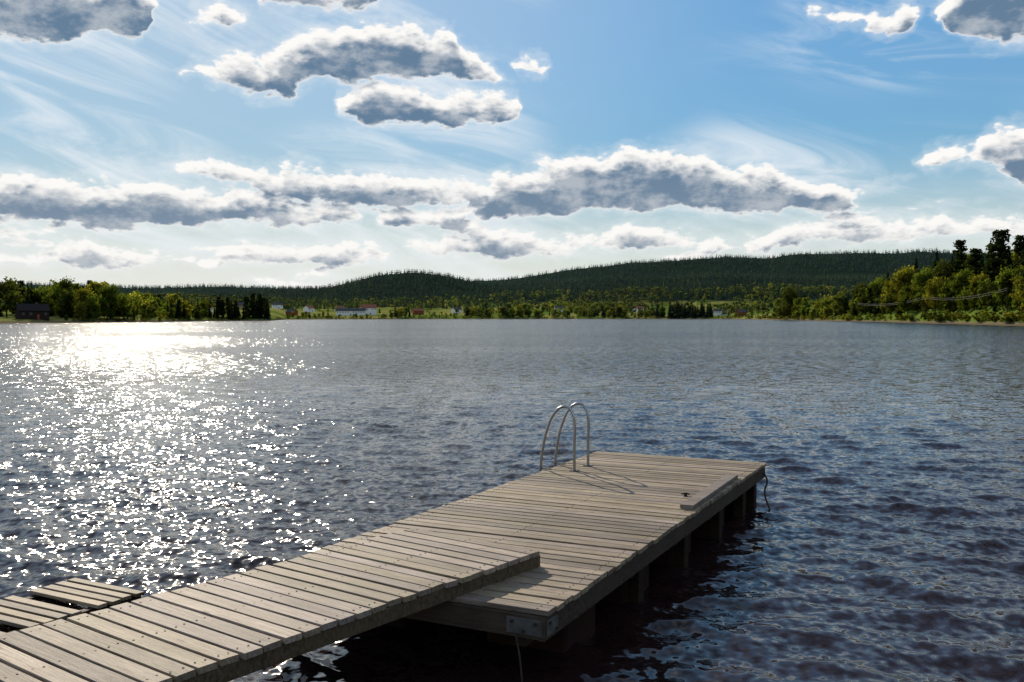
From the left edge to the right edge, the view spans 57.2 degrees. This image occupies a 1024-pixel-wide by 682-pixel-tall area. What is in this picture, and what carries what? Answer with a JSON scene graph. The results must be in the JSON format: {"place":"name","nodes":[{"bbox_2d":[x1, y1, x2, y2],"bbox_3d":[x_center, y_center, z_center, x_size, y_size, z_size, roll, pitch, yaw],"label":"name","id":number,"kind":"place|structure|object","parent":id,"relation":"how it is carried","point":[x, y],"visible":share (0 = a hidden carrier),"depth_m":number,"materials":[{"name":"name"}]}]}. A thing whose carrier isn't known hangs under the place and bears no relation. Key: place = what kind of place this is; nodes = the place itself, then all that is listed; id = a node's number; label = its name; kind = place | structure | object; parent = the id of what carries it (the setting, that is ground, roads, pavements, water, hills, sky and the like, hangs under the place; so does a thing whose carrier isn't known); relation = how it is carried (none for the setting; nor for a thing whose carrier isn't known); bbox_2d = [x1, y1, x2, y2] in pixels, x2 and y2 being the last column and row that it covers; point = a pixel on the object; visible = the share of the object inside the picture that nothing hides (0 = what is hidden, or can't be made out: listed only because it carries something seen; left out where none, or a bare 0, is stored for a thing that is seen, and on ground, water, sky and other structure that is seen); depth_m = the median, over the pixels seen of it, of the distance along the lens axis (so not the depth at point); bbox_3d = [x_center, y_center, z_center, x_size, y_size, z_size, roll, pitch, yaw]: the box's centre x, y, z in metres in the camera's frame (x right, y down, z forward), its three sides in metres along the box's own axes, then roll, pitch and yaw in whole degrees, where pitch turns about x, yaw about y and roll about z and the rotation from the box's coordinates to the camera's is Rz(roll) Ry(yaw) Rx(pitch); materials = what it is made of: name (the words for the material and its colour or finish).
{"place":"outdoors","nodes":[
{"label":"outdoors","id":0,"kind":"place"},
{"bbox_2d":[0,319,1023,681],"bbox_3d":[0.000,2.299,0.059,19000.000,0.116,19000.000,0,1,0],"label":"lake water","id":1,"kind":"structure","parent":0,"point":[882,541],"depth_m":15.00,"materials":[{"name":"blue liquid"}]},
{"bbox_2d":[0,578,144,634],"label":"slatted raft","id":2,"kind":"object","parent":1,"relation":"on","point":[29,611],"visible":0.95,"depth_m":7.41,"materials":[{"name":"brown wood"}]},
{"bbox_2d":[286,451,770,681],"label":"floating dock","id":3,"kind":"object","parent":1,"relation":"on","point":[610,526],"visible":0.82,"depth_m":8.12,"materials":[{"name":"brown wood"}]},
{"bbox_2d":[0,528,539,681],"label":"wooden gangway","id":4,"kind":"object","parent":3,"relation":"on","point":[229,628],"visible":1,"depth_m":5.34,"materials":[{"name":"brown wood"}]},
{"bbox_2d":[539,402,592,471],"bbox_3d":[0.637,1.679,11.269,0.519,1.868,0.510,1,2,26],"label":"swim ladder","id":5,"kind":"object","parent":3,"relation":"attached to","point":[560,429],"visible":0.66,"depth_m":11.15,"materials":[{"name":"silver metal"}]},
{"bbox_2d":[0,252,1023,325],"bbox_3d":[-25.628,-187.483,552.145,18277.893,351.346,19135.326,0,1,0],"label":"ground terrain","id":6,"kind":"structure","parent":0,"point":[275,313],"depth_m":2559.97,"materials":[{"name":"green plant"}]},
{"bbox_2d":[14,302,50,320],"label":"dark barn","id":7,"kind":"structure","parent":6,"relation":"on","point":[36,311],"depth_m":409.50,"materials":[{"name":"wood"}]},
{"bbox_2d":[50,275,77,314],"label":"birch tree","id":8,"kind":"object","parent":6,"relation":"on","point":[58,289],"visible":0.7,"depth_m":432.91,"materials":[{"name":"green plant"}]},
{"bbox_2d":[69,287,97,315],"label":"birch tree","id":9,"kind":"object","parent":6,"relation":"on","point":[82,293],"visible":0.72,"depth_m":429.72,"materials":[{"name":"green plant"}]},
{"bbox_2d":[95,283,122,316],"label":"birch tree","id":10,"kind":"object","parent":6,"relation":"on","point":[112,289],"visible":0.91,"depth_m":449.42,"materials":[{"name":"green plant"}]},
{"bbox_2d":[0,276,279,321],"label":"lakeside woods","id":11,"kind":"object","parent":6,"relation":"on","point":[134,304],"visible":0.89,"depth_m":482.01,"materials":[{"name":"green plant"}]},
{"bbox_2d":[237,302,242,309],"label":"farmhouse","id":12,"kind":"object","parent":6,"relation":"on","point":[240,304],"visible":0.23,"depth_m":1004.10,"materials":[{"name":"paint"}]},
{"bbox_2d":[271,302,282,308],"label":"farmhouse","id":13,"kind":"object","parent":6,"relation":"on","point":[278,305],"visible":0.98,"depth_m":1286.24,"materials":[{"name":"white paint"}]},
{"bbox_2d":[286,309,297,315],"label":"farmhouse","id":14,"kind":"object","parent":6,"relation":"on","point":[288,311],"visible":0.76,"depth_m":1067.95,"materials":[{"name":"red paint"}]},
{"bbox_2d":[303,305,314,311],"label":"farmhouse","id":15,"kind":"object","parent":6,"relation":"on","point":[309,308],"visible":0.95,"depth_m":1217.00,"materials":[{"name":"white paint"}]},
{"bbox_2d":[336,308,366,315],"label":"farmhouse","id":16,"kind":"object","parent":6,"relation":"on","point":[350,311],"visible":0.96,"depth_m":1098.80,"materials":[{"name":"white paint"}]},
{"bbox_2d":[360,304,376,314],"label":"farmhouse","id":17,"kind":"object","parent":6,"relation":"on","point":[371,309],"visible":0.77,"depth_m":1132.78,"materials":[{"name":"white paint"}]},
{"bbox_2d":[412,308,423,314],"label":"farmhouse","id":18,"kind":"object","parent":6,"relation":"on","point":[417,310],"visible":0.9,"depth_m":1230.41,"materials":[{"name":"red paint"}]},
{"bbox_2d":[0,282,854,312],"bbox_3d":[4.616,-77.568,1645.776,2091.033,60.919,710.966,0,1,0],"label":"distant forest","id":19,"kind":"object","parent":6,"relation":"on","point":[751,292],"visible":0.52,"depth_m":1713.89,"materials":[{"name":"green plant"}]},
{"bbox_2d":[451,307,461,312],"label":"farmhouse","id":20,"kind":"object","parent":6,"relation":"on","point":[454,308],"visible":0.67,"depth_m":1374.69,"materials":[{"name":"white paint"}]},
{"bbox_2d":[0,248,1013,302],"bbox_3d":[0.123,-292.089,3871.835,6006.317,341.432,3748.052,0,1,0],"label":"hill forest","id":21,"kind":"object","parent":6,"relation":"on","point":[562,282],"visible":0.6,"depth_m":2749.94,"materials":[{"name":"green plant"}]},
{"bbox_2d":[286,296,771,318],"bbox_3d":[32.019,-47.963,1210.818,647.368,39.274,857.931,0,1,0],"label":"shore tree line","id":22,"kind":"object","parent":6,"relation":"on","point":[676,310],"visible":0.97,"depth_m":1124.58,"materials":[{"name":"green plant"}]},
{"bbox_2d":[554,306,563,311],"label":"farmhouse","id":23,"kind":"object","parent":6,"relation":"on","point":[557,307],"visible":0.61,"depth_m":1324.61,"materials":[{"name":"white paint"}]},
{"bbox_2d":[633,306,643,311],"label":"farmhouse","id":24,"kind":"object","parent":6,"relation":"on","point":[637,307],"visible":0.55,"depth_m":1403.47,"materials":[{"name":"white paint"}]},
{"bbox_2d":[714,309,727,315],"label":"farmhouse","id":25,"kind":"object","parent":6,"relation":"on","point":[717,312],"visible":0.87,"depth_m":1255.46,"materials":[{"name":"white paint"}]},
{"bbox_2d":[735,309,746,315],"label":"farmhouse","id":26,"kind":"object","parent":6,"relation":"on","point":[744,312],"visible":0.75,"depth_m":1143.77,"materials":[{"name":"red paint"}]},
{"bbox_2d":[779,286,799,318],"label":"birch tree","id":27,"kind":"object","parent":6,"relation":"on","point":[788,295],"visible":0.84,"depth_m":737.55,"materials":[{"name":"green plant"}]},
{"bbox_2d":[852,282,868,314],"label":"birch tree","id":28,"kind":"object","parent":6,"relation":"on","point":[858,286],"visible":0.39,"depth_m":542.37,"materials":[{"name":"green plant"}]},
{"bbox_2d":[865,275,887,310],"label":"birch tree","id":29,"kind":"object","parent":6,"relation":"on","point":[873,285],"visible":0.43,"depth_m":512.08,"materials":[{"name":"green plant"}]},
{"bbox_2d":[880,278,898,314],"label":"birch tree","id":30,"kind":"object","parent":6,"relation":"on","point":[888,288],"visible":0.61,"depth_m":476.83,"materials":[{"name":"green plant"}]},
{"bbox_2d":[769,251,1023,321],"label":"hillside woods","id":31,"kind":"object","parent":6,"relation":"on","point":[839,304],"visible":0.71,"depth_m":430.07,"materials":[{"name":"green plant"}]},
{"bbox_2d":[888,265,917,300],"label":"birch tree","id":32,"kind":"object","parent":6,"relation":"on","point":[902,279],"visible":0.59,"depth_m":452.42,"materials":[{"name":"green plant"}]},
{"bbox_2d":[913,256,918,275],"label":"spruce tree","id":33,"kind":"object","parent":6,"relation":"on","point":[916,266],"visible":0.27,"depth_m":476.39,"materials":[{"name":"green plant"}]},
{"bbox_2d":[909,265,933,305],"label":"birch tree","id":34,"kind":"object","parent":6,"relation":"on","point":[921,277],"visible":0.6,"depth_m":425.64,"materials":[{"name":"green plant"}]},
{"bbox_2d":[857,287,1007,316],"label":"utility line","id":35,"kind":"object","parent":6,"relation":"on","point":[934,299],"visible":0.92,"depth_m":398.93,"materials":[{"name":"metal"}]},
{"bbox_2d":[922,276,944,311],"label":"birch tree","id":36,"kind":"object","parent":6,"relation":"on","point":[931,289],"visible":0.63,"depth_m":393.95,"materials":[{"name":"green plant"}]},
{"bbox_2d":[932,249,939,275],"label":"spruce tree","id":37,"kind":"object","parent":6,"relation":"on","point":[936,259],"visible":0.24,"depth_m":428.52,"materials":[{"name":"green plant"}]},
{"bbox_2d":[932,259,956,308],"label":"birch tree","id":38,"kind":"object","parent":6,"relation":"on","point":[938,272],"visible":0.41,"depth_m":398.44,"materials":[{"name":"green plant"}]},
{"bbox_2d":[948,239,968,274],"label":"pine tree","id":39,"kind":"object","parent":6,"relation":"on","point":[961,257],"visible":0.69,"depth_m":396.92,"materials":[{"name":"green plant"}]},
{"bbox_2d":[949,268,973,301],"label":"birch tree","id":40,"kind":"object","parent":6,"relation":"on","point":[960,283],"visible":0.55,"depth_m":365.25,"materials":[{"name":"green plant"}]},
{"bbox_2d":[965,248,984,275],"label":"pine tree","id":41,"kind":"object","parent":6,"relation":"on","point":[974,259],"visible":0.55,"depth_m":377.37,"materials":[{"name":"green plant"}]},
{"bbox_2d":[967,271,989,307],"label":"birch tree","id":42,"kind":"object","parent":6,"relation":"on","point":[981,276],"visible":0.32,"depth_m":349.09,"materials":[{"name":"green plant"}]},
{"bbox_2d":[978,252,984,273],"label":"spruce tree","id":43,"kind":"object","parent":6,"relation":"on","point":[982,262],"visible":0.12,"depth_m":383.12,"materials":[{"name":"green plant"}]},
{"bbox_2d":[984,239,993,269],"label":"spruce tree","id":44,"kind":"object","parent":6,"relation":"on","point":[988,253],"visible":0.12,"depth_m":357.13,"materials":[{"name":"green plant"}]},
{"bbox_2d":[981,229,1011,281],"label":"pine tree","id":45,"kind":"object","parent":6,"relation":"on","point":[999,246],"visible":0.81,"depth_m":345.76,"materials":[{"name":"green plant"}]},
{"bbox_2d":[994,265,1023,309],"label":"birch tree","id":46,"kind":"object","parent":6,"relation":"on","point":[1005,276],"visible":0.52,"depth_m":317.92,"materials":[{"name":"green plant"}]},
{"bbox_2d":[1005,252,1013,269],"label":"spruce tree","id":47,"kind":"object","parent":6,"relation":"on","point":[1009,261],"visible":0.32,"depth_m":347.94,"materials":[{"name":"green plant"}]},
{"bbox_2d":[1005,235,1023,273],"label":"pine tree","id":48,"kind":"object","parent":6,"relation":"on","point":[1018,243],"visible":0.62,"depth_m":330.32,"materials":[{"name":"green plant"}]},
{"bbox_2d":[1009,274,1023,302],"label":"birch tree","id":49,"kind":"object","parent":6,"relation":"on","point":[1016,294],"visible":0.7,"depth_m":308.22,"materials":[{"name":"green plant"}]},
{"bbox_2d":[1011,249,1023,285],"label":"pine tree","id":50,"kind":"object","parent":6,"relation":"on","point":[1021,271],"visible":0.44,"depth_m":312.10,"materials":[{"name":"green plant"}]},
{"bbox_2d":[0,0,1023,288],"label":"sky","id":51,"kind":"structure","parent":0,"point":[294,143],"materials":[{"name":"blue"}]}
]}

